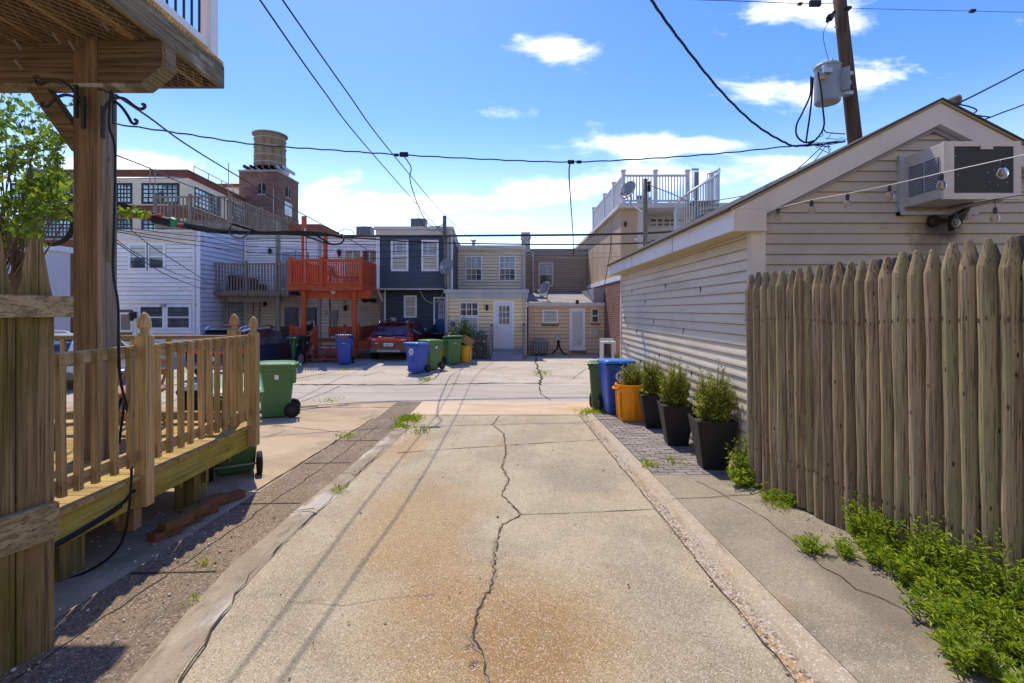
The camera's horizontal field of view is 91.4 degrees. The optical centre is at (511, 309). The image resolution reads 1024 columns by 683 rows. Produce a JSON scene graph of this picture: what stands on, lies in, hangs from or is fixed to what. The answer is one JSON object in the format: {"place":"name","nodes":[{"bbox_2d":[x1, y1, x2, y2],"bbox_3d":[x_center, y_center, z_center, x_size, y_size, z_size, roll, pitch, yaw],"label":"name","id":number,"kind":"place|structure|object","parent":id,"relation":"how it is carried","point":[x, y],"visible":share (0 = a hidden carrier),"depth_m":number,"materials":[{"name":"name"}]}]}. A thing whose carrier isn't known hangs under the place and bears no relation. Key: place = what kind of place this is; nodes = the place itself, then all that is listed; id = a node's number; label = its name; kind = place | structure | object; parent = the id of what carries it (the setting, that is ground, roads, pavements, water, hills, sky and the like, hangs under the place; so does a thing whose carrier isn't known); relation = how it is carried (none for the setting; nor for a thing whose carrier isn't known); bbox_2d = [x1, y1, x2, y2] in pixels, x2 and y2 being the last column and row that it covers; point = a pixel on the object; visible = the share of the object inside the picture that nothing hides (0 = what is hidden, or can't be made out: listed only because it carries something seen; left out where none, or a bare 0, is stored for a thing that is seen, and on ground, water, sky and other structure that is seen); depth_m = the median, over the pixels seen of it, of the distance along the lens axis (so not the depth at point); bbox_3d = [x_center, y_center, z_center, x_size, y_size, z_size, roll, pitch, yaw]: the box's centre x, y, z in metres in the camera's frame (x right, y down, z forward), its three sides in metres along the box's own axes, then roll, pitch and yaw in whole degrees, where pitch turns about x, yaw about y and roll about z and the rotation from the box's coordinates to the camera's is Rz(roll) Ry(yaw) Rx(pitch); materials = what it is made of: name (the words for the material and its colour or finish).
{"place":"outdoors","nodes":[
{"label":"outdoors","id":0,"kind":"place"},
{"bbox_2d":[0,402,421,682],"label":"side path","id":1,"kind":"structure","parent":0,"point":[125,656],"depth_m":3.25,"materials":[{"name":"gravel"}]},
{"bbox_2d":[0,232,73,674],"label":"picket gate","id":2,"kind":"structure","parent":1,"relation":"on","point":[29,505],"depth_m":2.39,"materials":[{"name":"brown wood"}]},
{"bbox_2d":[54,402,395,619],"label":"side pavement","id":3,"kind":"structure","parent":0,"point":[286,445],"depth_m":5.43,"materials":[{"name":"beige concrete"}]},
{"bbox_2d":[25,167,42,249],"bbox_3d":[-9.734,-0.214,10.200,0.279,5.325,0.280,0,0,0],"label":"utility pole","id":4,"kind":"object","parent":3,"relation":"on","point":[35,169],"visible":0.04,"depth_m":10.12,"materials":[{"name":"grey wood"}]},
{"bbox_2d":[117,217,207,282],"bbox_3d":[-10.019,-1.511,14.721,0.184,0.898,10.254,0,0,-22],"label":"power line","id":5,"kind":"object","parent":4,"relation":"attached to","point":[158,250],"visible":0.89,"depth_m":13.64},
{"bbox_2d":[117,205,151,220],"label":"vine","id":6,"kind":"object","parent":5,"relation":"hanging from","point":[135,212],"visible":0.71,"depth_m":10.04,"materials":[{"name":"green plant"}]},
{"bbox_2d":[41,189,319,235],"bbox_3d":[-7.325,-2.180,11.670,5.574,0.573,0.921,0,0,-43],"label":"power line","id":7,"kind":"object","parent":4,"relation":"attached to","point":[123,205],"visible":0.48,"depth_m":12.01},
{"bbox_2d":[42,197,342,238],"bbox_3d":[-7.112,-2.110,11.860,6.177,0.489,0.887,0,0,-40],"label":"power line","id":8,"kind":"object","parent":4,"relation":"attached to","point":[268,232],"visible":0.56,"depth_m":12.70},
{"bbox_2d":[0,93,119,294],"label":"tree","id":9,"kind":"object","parent":3,"relation":"on","point":[55,178],"visible":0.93,"depth_m":6.42,"materials":[{"name":"green plant"}]},
{"bbox_2d":[54,312,262,582],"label":"deck","id":10,"kind":"structure","parent":3,"relation":"on","point":[181,456],"depth_m":3.80,"materials":[{"name":"brown wood"}]},
{"bbox_2d":[0,0,223,459],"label":"raised deck","id":11,"kind":"structure","parent":10,"relation":"on","point":[96,51],"depth_m":4.10,"materials":[{"name":"brown wood"}]},
{"bbox_2d":[33,77,85,128],"bbox_3d":[-3.675,-1.681,4.060,0.420,0.410,0.024,0,0,0],"label":"plant hook","id":12,"kind":"object","parent":11,"relation":"attached to","point":[82,101],"visible":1,"depth_m":4.05,"materials":[{"name":"black metal"}]},
{"bbox_2d":[40,85,78,117],"bbox_3d":[-3.664,-1.691,4.050,0.315,0.260,0.024,0,0,0],"label":"plant hook","id":13,"kind":"object","parent":11,"relation":"attached to","point":[75,95],"visible":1,"depth_m":4.04,"materials":[{"name":"black metal"}]},
{"bbox_2d":[100,96,146,138],"bbox_3d":[-3.152,-1.564,4.060,0.363,0.339,0.024,0,0,0],"label":"plant hook","id":14,"kind":"object","parent":11,"relation":"attached to","point":[103,121],"visible":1,"depth_m":4.05,"materials":[{"name":"black metal"}]},
{"bbox_2d":[54,90,135,578],"bbox_3d":[-2.832,0.021,3.232,0.445,3.607,1.822,0,0,-15],"label":"hanging cord","id":15,"kind":"object","parent":14,"relation":"hanging from","point":[71,536],"visible":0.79,"depth_m":3.55,"materials":[{"name":"rubber"}]},
{"bbox_2d":[147,525,183,542],"bbox_3d":[-2.801,1.796,4.045,0.110,0.068,0.230,0,0,22],"label":"brick","id":16,"kind":"object","parent":3,"relation":"on","point":[155,536],"visible":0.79,"depth_m":3.97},
{"bbox_2d":[157,511,193,531],"bbox_3d":[-2.747,1.728,4.084,0.110,0.068,0.230,0,0,21],"label":"brick","id":17,"kind":"object","parent":16,"relation":"on","point":[174,522],"visible":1,"depth_m":4.04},
{"bbox_2d":[208,373,263,481],"bbox_3d":[-3.292,1.352,5.943,0.589,1.128,0.817,0,0,-30],"label":"wheeled bin","id":18,"kind":"object","parent":3,"relation":"on","point":[243,461],"visible":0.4,"depth_m":5.77,"materials":[{"name":"plastic"}]},
{"bbox_2d":[260,360,300,417],"bbox_3d":[-4.631,1.549,9.853,0.882,1.085,0.636,0,0,-22],"label":"wheeled bin","id":19,"kind":"object","parent":3,"relation":"on","point":[279,377],"visible":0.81,"depth_m":9.64,"materials":[{"name":"plastic"}]},
{"bbox_2d":[66,386,590,401],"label":"alley road","id":20,"kind":"structure","parent":0,"point":[454,393],"depth_m":12.57,"materials":[{"name":"concrete"}]},
{"bbox_2d":[825,0,862,143],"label":"utility pole","id":21,"kind":"object","parent":20,"relation":"on","point":[839,14],"visible":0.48,"depth_m":12.67,"materials":[{"name":"brown wood"}]},
{"bbox_2d":[117,123,830,163],"bbox_3d":[-0.099,-3.819,11.877,16.467,0.791,2.040,0,0,-13],"label":"power line","id":22,"kind":"object","parent":21,"relation":"attached to","point":[403,154],"visible":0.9,"depth_m":12.46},
{"bbox_2d":[650,0,845,146],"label":"power line","id":23,"kind":"object","parent":21,"relation":"attached to","point":[701,67],"visible":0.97,"depth_m":10.68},
{"bbox_2d":[813,58,853,107],"bbox_3d":[7.990,-5.719,12.423,0.918,1.145,0.686,0,0,0],"label":"pole transformer","id":24,"kind":"object","parent":21,"relation":"attached to","point":[835,79],"visible":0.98,"depth_m":12.20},
{"bbox_2d":[66,350,609,384],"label":"yard pavement","id":25,"kind":"structure","parent":0,"point":[392,368],"depth_m":16.07,"materials":[{"name":"concrete"}]},
{"bbox_2d":[54,330,129,379],"bbox_3d":[-12.412,1.334,14.559,2.016,1.561,4.095,0,0,-12],"label":"parked car","id":26,"kind":"object","parent":25,"relation":"on","point":[69,369],"visible":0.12,"depth_m":13.01,"materials":[{"name":"white paint"}]},
{"bbox_2d":[184,325,304,375],"bbox_3d":[-8.595,1.279,16.654,2.083,1.613,4.231,0,0,7],"label":"parked car","id":27,"kind":"object","parent":25,"relation":"on","point":[275,344],"visible":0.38,"depth_m":16.12,"materials":[{"name":"blue paint"}]},
{"bbox_2d":[213,219,300,332],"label":"balcony","id":28,"kind":"structure","parent":25,"relation":"on","point":[278,295],"depth_m":20.88,"materials":[{"name":"grey wood"}]},
{"bbox_2d":[289,324,377,362],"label":"stairs","id":29,"kind":"structure","parent":25,"relation":"on","point":[364,333],"depth_m":19.36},
{"bbox_2d":[287,216,383,358],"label":"balcony","id":30,"kind":"structure","parent":25,"relation":"on","point":[308,280],"depth_m":19.15,"materials":[{"name":"red paint"}]},
{"bbox_2d":[335,334,354,363],"bbox_3d":[-6.013,1.405,18.008,0.589,1.086,0.817,0,0,-10],"label":"wheeled bin","id":31,"kind":"object","parent":25,"relation":"on","point":[344,349],"visible":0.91,"depth_m":17.74,"materials":[{"name":"plastic"}]},
{"bbox_2d":[368,319,443,358],"bbox_3d":[-4.190,1.154,20.727,2.620,1.561,4.095,0,0,4],"label":"parked car","id":32,"kind":"object","parent":25,"relation":"on","point":[390,337],"visible":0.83,"depth_m":19.00,"materials":[{"name":"red paint"}]},
{"bbox_2d":[404,342,430,372],"bbox_3d":[-3.036,1.510,16.007,0.571,0.996,0.792,0,0,28],"label":"wheeled bin","id":33,"kind":"object","parent":25,"relation":"on","point":[417,353],"visible":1,"depth_m":15.79,"materials":[{"name":"plastic"}]},
{"bbox_2d":[418,339,444,368],"bbox_3d":[-2.716,1.482,16.807,0.589,1.004,0.817,0,0,40],"label":"wheeled bin","id":34,"kind":"object","parent":25,"relation":"on","point":[434,354],"visible":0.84,"depth_m":16.64,"materials":[{"name":"plastic"}]},
{"bbox_2d":[442,335,462,363],"bbox_3d":[-2.146,1.423,18.008,0.589,1.050,0.817,0,0,-25],"label":"wheeled bin","id":35,"kind":"object","parent":25,"relation":"on","point":[452,346],"visible":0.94,"depth_m":17.77,"materials":[{"name":"plastic"}]},
{"bbox_2d":[472,335,487,359],"bbox_3d":[-1.254,1.462,19.555,0.579,0.917,0.570,0,0,0],"label":"stone planter","id":36,"kind":"object","parent":25,"relation":"on","point":[480,347],"visible":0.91,"depth_m":19.30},
{"bbox_2d":[643,178,647,245],"bbox_3d":[3.791,-0.866,14.200,0.136,5.709,0.140,0,0,0],"label":"utility pole","id":37,"kind":"object","parent":25,"relation":"on","point":[645,221],"visible":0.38,"depth_m":14.15,"materials":[{"name":"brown wood"}]},
{"bbox_2d":[132,210,673,236],"bbox_3d":[-1.246,-2.158,13.232,14.635,0.389,2.559,0,0,-12],"label":"power line","id":38,"kind":"object","parent":37,"relation":"attached to","point":[499,235],"visible":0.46,"depth_m":14.34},
{"bbox_2d":[66,331,798,659],"bbox_3d":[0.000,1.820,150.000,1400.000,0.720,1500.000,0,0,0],"label":"ground","id":39,"kind":"structure","parent":0,"point":[435,385],"depth_m":14.20,"materials":[{"name":"concrete"}]},
{"bbox_2d":[7,246,72,332],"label":"garage wall","id":40,"kind":"structure","parent":39,"relation":"on","point":[57,258],"depth_m":18.01,"materials":[{"name":"white paint"}]},
{"bbox_2d":[45,238,72,330],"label":"factory annex","id":41,"kind":"object","parent":39,"relation":"on","point":[69,243],"visible":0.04,"depth_m":44.00,"materials":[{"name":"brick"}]},
{"bbox_2d":[10,161,298,241],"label":"factory building","id":42,"kind":"structure","parent":39,"relation":"on","point":[138,192],"depth_m":59.98,"materials":[{"name":"brick"}]},
{"bbox_2d":[43,218,72,237],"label":"window","id":43,"kind":"structure","parent":42,"relation":"in","point":[53,229],"depth_m":59.96,"materials":[{"name":"glass"}]},
{"bbox_2d":[117,183,131,203],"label":"window","id":44,"kind":"structure","parent":42,"relation":"in","point":[124,190],"depth_m":59.96,"materials":[{"name":"glass"}]},
{"bbox_2d":[141,183,178,203],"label":"window","id":45,"kind":"structure","parent":42,"relation":"in","point":[162,189],"depth_m":59.96,"materials":[{"name":"glass"}]},
{"bbox_2d":[194,186,219,215],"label":"window","id":46,"kind":"structure","parent":42,"relation":"in","point":[196,192],"depth_m":64.38,"materials":[{"name":"glass"}]},
{"bbox_2d":[117,224,243,356],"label":"row house","id":47,"kind":"structure","parent":39,"relation":"on","point":[168,305],"depth_m":19.98,"materials":[{"name":"white"}]},
{"bbox_2d":[120,309,132,341],"bbox_3d":[-15.430,0.620,19.955,0.580,1.280,0.030,0,0,0],"label":"door","id":48,"kind":"structure","parent":47,"relation":"in","point":[126,326],"depth_m":19.95,"materials":[{"name":"white paint"}]},
{"bbox_2d":[128,243,147,269],"bbox_3d":[-14.940,-2.130,19.977,0.800,1.100,0.045,0,0,0],"label":"window","id":49,"kind":"structure","parent":47,"relation":"in","point":[132,259],"depth_m":19.98,"materials":[{"name":"white paint"}]},
{"bbox_2d":[138,304,164,329],"bbox_3d":[-14.400,0.290,19.977,1.080,1.020,0.045,0,0,0],"label":"window","id":50,"kind":"structure","parent":47,"relation":"in","point":[158,323],"depth_m":19.98,"materials":[{"name":"white paint"}]},
{"bbox_2d":[147,243,165,269],"bbox_3d":[-14.213,-2.130,19.977,0.745,1.100,0.045,0,0,0],"label":"window","id":51,"kind":"structure","parent":47,"relation":"in","point":[153,255],"depth_m":19.98,"materials":[{"name":"glass"}]},
{"bbox_2d":[165,304,191,329],"bbox_3d":[-13.327,0.290,19.977,1.054,1.020,0.045,0,0,0],"label":"window","id":52,"kind":"structure","parent":47,"relation":"in","point":[183,322],"depth_m":19.98,"materials":[{"name":"white paint"}]},
{"bbox_2d":[153,194,287,235],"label":"roof deck","id":53,"kind":"structure","parent":47,"relation":"on","point":[227,224],"depth_m":24.01,"materials":[{"name":"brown wood"}]},
{"bbox_2d":[238,170,298,230],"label":"brick tower","id":54,"kind":"structure","parent":39,"relation":"on","point":[284,186],"depth_m":75.00,"materials":[{"name":"red brick"}]},
{"bbox_2d":[243,129,294,175],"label":"water tank","id":55,"kind":"object","parent":54,"relation":"on","point":[269,158],"visible":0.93,"depth_m":76.38,"materials":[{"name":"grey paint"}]},
{"bbox_2d":[128,414,419,682],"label":"kerb","id":56,"kind":"structure","parent":39,"relation":"on","point":[184,639],"depth_m":3.16,"materials":[{"name":"concrete"}]},
{"bbox_2d":[241,235,320,349],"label":"row house","id":57,"kind":"structure","parent":39,"relation":"on","point":[263,313],"depth_m":23.28,"materials":[{"name":"white"}]},
{"bbox_2d":[283,305,300,336],"bbox_3d":[-10.252,0.711,23.278,0.839,1.841,0.045,0,0,0],"label":"window","id":58,"kind":"structure","parent":57,"relation":"in","point":[294,318],"depth_m":23.28,"materials":[{"name":"grey glass"}]},
{"bbox_2d":[320,236,383,349],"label":"row house","id":59,"kind":"structure","parent":39,"relation":"on","point":[338,312],"depth_m":23.28,"materials":[{"name":"white"}]},
{"bbox_2d":[374,226,459,335],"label":"row house","id":60,"kind":"structure","parent":39,"relation":"on","point":[412,288],"depth_m":20.99,"materials":[{"name":"blue wood"}]},
{"bbox_2d":[115,94,375,254],"bbox_3d":[-5.405,-2.478,13.439,1.294,0.680,17.086,0,0,-5],"label":"power line","id":61,"kind":"object","parent":60,"relation":"attached to","point":[153,120],"visible":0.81,"depth_m":8.82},
{"bbox_2d":[391,240,407,270],"bbox_3d":[-4.715,-2.284,20.977,0.735,1.312,0.045,0,0,0],"label":"window","id":62,"kind":"structure","parent":60,"relation":"in","point":[396,257],"depth_m":20.98,"materials":[{"name":"white paint"}]},
{"bbox_2d":[421,240,438,270],"bbox_3d":[-3.439,-2.284,20.977,0.725,1.312,0.045,0,0,0],"label":"window","id":63,"kind":"structure","parent":60,"relation":"in","point":[426,266],"depth_m":20.98,"materials":[{"name":"white paint"}]},
{"bbox_2d":[435,299,444,335],"bbox_3d":[-3.125,0.393,21.652,0.424,1.775,0.095,0,0,0],"label":"door","id":64,"kind":"structure","parent":60,"relation":"in","point":[439,305],"depth_m":21.66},
{"bbox_2d":[443,216,446,288],"bbox_3d":[-2.792,-2.398,20.850,0.202,3.046,0.170,0,0,0],"label":"utility pole","id":65,"kind":"object","parent":60,"relation":"attached to","point":[444,257],"visible":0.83,"depth_m":20.79,"materials":[{"name":"brown wood"}]},
{"bbox_2d":[259,0,441,231],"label":"power line","id":66,"kind":"object","parent":65,"relation":"attached to","point":[266,9],"visible":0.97,"depth_m":6.22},
{"bbox_2d":[444,245,528,359],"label":"row house","id":67,"kind":"structure","parent":39,"relation":"on","point":[489,296],"depth_m":20.49,"materials":[{"name":"yellow"}]},
{"bbox_2d":[282,0,479,245],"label":"power line","id":68,"kind":"object","parent":67,"relation":"attached to","point":[288,8],"visible":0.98,"depth_m":6.14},
{"bbox_2d":[465,256,481,280],"bbox_3d":[-1.754,-1.909,22.977,0.770,1.150,0.045,0,0,0],"label":"window","id":69,"kind":"structure","parent":67,"relation":"in","point":[473,264],"depth_m":22.98,"materials":[{"name":"glass"}]},
{"bbox_2d":[495,303,511,347],"bbox_3d":[-0.338,0.619,20.453,0.700,1.836,0.095,0,0,0],"label":"door","id":70,"kind":"structure","parent":67,"relation":"in","point":[503,311],"depth_m":20.47,"materials":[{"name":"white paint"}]},
{"bbox_2d":[499,256,515,280],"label":"window","id":71,"kind":"structure","parent":67,"relation":"in","point":[507,264],"depth_m":22.98,"materials":[{"name":"glass"}]},
{"bbox_2d":[525,249,604,354],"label":"row house","id":72,"kind":"structure","parent":39,"relation":"on","point":[566,317],"depth_m":21.00,"materials":[{"name":"beige"}]},
{"bbox_2d":[539,262,552,285],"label":"window","id":73,"kind":"structure","parent":72,"relation":"in","point":[545,268],"depth_m":25.98,"materials":[{"name":"white glass"}]},
{"bbox_2d":[571,310,582,349],"bbox_3d":[2.740,0.833,20.953,0.511,1.652,0.095,0,0,0],"label":"door","id":74,"kind":"structure","parent":72,"relation":"in","point":[576,315],"depth_m":20.96,"materials":[{"name":"white glass"}]},
{"bbox_2d":[574,203,727,357],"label":"corner building","id":75,"kind":"structure","parent":39,"relation":"on","point":[623,218],"depth_m":19.18,"materials":[{"name":"paint"}]},
{"bbox_2d":[592,169,712,229],"bbox_3d":[6.282,-4.420,21.225,4.732,1.208,6.718,0,0,0],"label":"roof railing","id":76,"kind":"object","parent":75,"relation":"on","point":[612,199],"visible":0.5,"depth_m":17.94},
{"bbox_2d":[673,168,720,229],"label":"spiral staircase","id":77,"kind":"structure","parent":75,"relation":"attached to","point":[695,185],"depth_m":16.63,"materials":[{"name":"metal"}]},
{"bbox_2d":[579,415,817,682],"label":"gutter","id":78,"kind":"object","parent":39,"relation":"on","point":[781,655],"visible":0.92,"depth_m":3.21,"materials":[{"name":"concrete"}]},
{"bbox_2d":[584,413,858,682],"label":"gutter kerb","id":79,"kind":"structure","parent":39,"relation":"on","point":[817,660],"depth_m":3.17,"materials":[{"name":"concrete"}]},
{"bbox_2d":[605,97,1023,465],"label":"garage","id":80,"kind":"structure","parent":39,"relation":"on","point":[682,291],"depth_m":5.50,"materials":[{"name":"grey plastic"}]},
{"bbox_2d":[767,154,1023,220],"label":"string light","id":81,"kind":"object","parent":80,"relation":"hanging from","point":[1001,173],"visible":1,"depth_m":4.47,"materials":[{"name":"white plastic"}]},
{"bbox_2d":[927,207,970,230],"bbox_3d":[4.694,-0.967,5.373,0.366,0.250,0.174,0,0,31],"label":"flood light","id":82,"kind":"object","parent":80,"relation":"attached to","point":[937,220],"visible":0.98,"depth_m":5.35,"materials":[{"name":"black metal"}]},
{"bbox_2d":[896,141,1020,215],"bbox_3d":[4.640,-1.357,5.212,0.840,0.646,0.576,0,0,0],"label":"window air conditioner","id":83,"kind":"object","parent":80,"relation":"attached to","point":[975,183],"depth_m":4.94,"materials":[{"name":"metal"}]},
{"bbox_2d":[949,194,1023,226],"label":"string light","id":84,"kind":"object","parent":83,"relation":"hanging from","point":[994,218],"visible":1,"depth_m":4.51,"materials":[{"name":"black plastic"}]},
{"bbox_2d":[174,415,793,682],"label":"driveway","id":85,"kind":"structure","parent":0,"point":[653,622],"depth_m":3.26,"materials":[{"name":"concrete"}]},
{"bbox_2d":[11,419,856,682],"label":"gravel","id":86,"kind":"structure","parent":85,"relation":"on","point":[684,539],"depth_m":3.54,"materials":[{"name":"gravel"}]},
{"bbox_2d":[345,236,650,244],"bbox_3d":[0.807,-1.941,13.999,10.710,0.127,1.035,0,0,0],"label":"power line","id":87,"kind":"object","parent":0,"point":[491,243],"visible":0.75,"depth_m":14.34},
{"bbox_2d":[410,402,607,414],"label":"apron pavement","id":88,"kind":"structure","parent":0,"point":[497,408],"depth_m":10.64,"materials":[{"name":"beige concrete"}]},
{"bbox_2d":[587,360,602,408],"bbox_3d":[1.913,1.583,10.628,0.589,1.010,0.817,0,0,12],"label":"wheeled bin","id":89,"kind":"object","parent":88,"relation":"on","point":[595,380],"visible":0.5,"depth_m":10.38,"materials":[{"name":"plastic"}]},
{"bbox_2d":[597,358,636,412],"bbox_3d":[2.075,1.502,9.989,0.624,1.083,0.866,0,0,-4],"label":"wheeled bin","id":90,"kind":"object","parent":88,"relation":"on","point":[610,371],"visible":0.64,"depth_m":9.71,"materials":[{"name":"plastic"}]},
{"bbox_2d":[0,0,1023,248],"label":"sky","id":91,"kind":"structure","parent":0,"point":[529,80],"materials":[{"name":"blue"}]},
{"bbox_2d":[593,413,734,474],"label":"paver path","id":92,"kind":"structure","parent":0,"point":[648,444],"depth_m":6.88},
{"bbox_2d":[612,381,642,421],"bbox_3d":[2.190,1.683,9.200,0.591,0.663,0.622,0,0,33],"label":"plastic tub","id":93,"kind":"object","parent":92,"relation":"on","point":[628,408],"visible":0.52,"depth_m":8.99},
{"bbox_2d":[618,360,643,385],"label":"boxwood shrub","id":94,"kind":"object","parent":93,"relation":"in","point":[631,376],"visible":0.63,"depth_m":9.15,"materials":[{"name":"green plant"}]},
{"bbox_2d":[638,391,662,428],"bbox_3d":[2.383,1.694,8.450,0.445,0.573,0.445,0,0,6],"label":"planter","id":95,"kind":"object","parent":92,"relation":"on","point":[650,411],"visible":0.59,"depth_m":8.29,"materials":[{"name":"plastic"}]},
{"bbox_2d":[639,353,663,394],"bbox_3d":[2.386,1.090,8.456,0.511,0.747,0.492,0,0,0],"label":"boxwood shrub","id":96,"kind":"object","parent":95,"relation":"on","point":[650,382],"visible":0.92,"depth_m":8.37,"materials":[{"name":"green plant"}]},
{"bbox_2d":[657,400,695,445],"bbox_3d":[2.355,1.631,7.180,0.454,0.585,0.454,0,0,6],"label":"planter","id":97,"kind":"object","parent":92,"relation":"on","point":[675,424],"visible":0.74,"depth_m":7.00,"materials":[{"name":"plastic"}]},
{"bbox_2d":[657,351,692,405],"bbox_3d":[2.338,0.996,7.182,0.539,0.822,0.491,0,0,0],"label":"boxwood shrub","id":98,"kind":"object","parent":97,"relation":"on","point":[675,391],"visible":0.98,"depth_m":7.08,"materials":[{"name":"green plant"}]},
{"bbox_2d":[688,414,737,469],"bbox_3d":[2.380,1.575,5.950,0.454,0.585,0.454,0,0,6],"label":"planter","id":99,"kind":"object","parent":92,"relation":"on","point":[710,439],"visible":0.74,"depth_m":5.78,"materials":[{"name":"plastic"}]},
{"bbox_2d":[692,358,736,421],"bbox_3d":[2.413,0.961,5.947,0.512,0.780,0.522,0,0,0],"label":"boxwood shrub","id":100,"kind":"object","parent":99,"relation":"on","point":[714,403],"visible":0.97,"depth_m":5.85,"materials":[{"name":"green plant"}]},
{"bbox_2d":[654,475,1021,682],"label":"garage side pavement","id":101,"kind":"structure","parent":0,"point":[856,620],"depth_m":3.16,"materials":[{"name":"concrete"}]},
{"bbox_2d":[725,434,748,475],"bbox_3d":[2.477,1.594,5.407,0.388,0.502,0.377,0,0,0],"label":"weed plant","id":102,"kind":"object","parent":101,"relation":"on","point":[743,462],"visible":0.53,"depth_m":5.37,"materials":[{"name":"green plant"}]},
{"bbox_2d":[725,463,769,487],"bbox_3d":[2.451,1.720,5.191,0.445,0.234,0.479,0,0,31],"label":"weed plant","id":103,"kind":"object","parent":101,"relation":"on","point":[742,479],"visible":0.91,"depth_m":5.17,"materials":[{"name":"green plant"}]},
{"bbox_2d":[791,531,832,554],"bbox_3d":[2.178,1.695,3.648,0.270,0.144,0.250,0,0,0],"label":"weed plant","id":104,"kind":"object","parent":101,"relation":"on","point":[807,546],"visible":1,"depth_m":3.64,"materials":[{"name":"green plant"}]},
{"bbox_2d":[826,532,862,559],"bbox_3d":[2.381,1.695,3.577,0.269,0.140,0.236,0,0,-44],"label":"weed plant","id":105,"kind":"object","parent":101,"relation":"on","point":[846,550],"visible":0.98,"depth_m":3.57,"materials":[{"name":"green plant"}]},
{"bbox_2d":[854,529,902,567],"bbox_3d":[2.519,1.643,3.423,0.306,0.231,0.353,0,0,33],"label":"weed plant","id":106,"kind":"object","parent":101,"relation":"on","point":[872,558],"visible":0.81,"depth_m":3.44,"materials":[{"name":"green plant"}]},
{"bbox_2d":[745,235,1023,601],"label":"log fence","id":107,"kind":"object","parent":101,"relation":"on","point":[892,388],"visible":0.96,"depth_m":3.51,"materials":[{"name":"brown wood"}]},
{"bbox_2d":[841,491,1023,682],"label":"weeds","id":108,"kind":"object","parent":101,"relation":"on","point":[960,596],"visible":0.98,"depth_m":2.78,"materials":[{"name":"green plant"}]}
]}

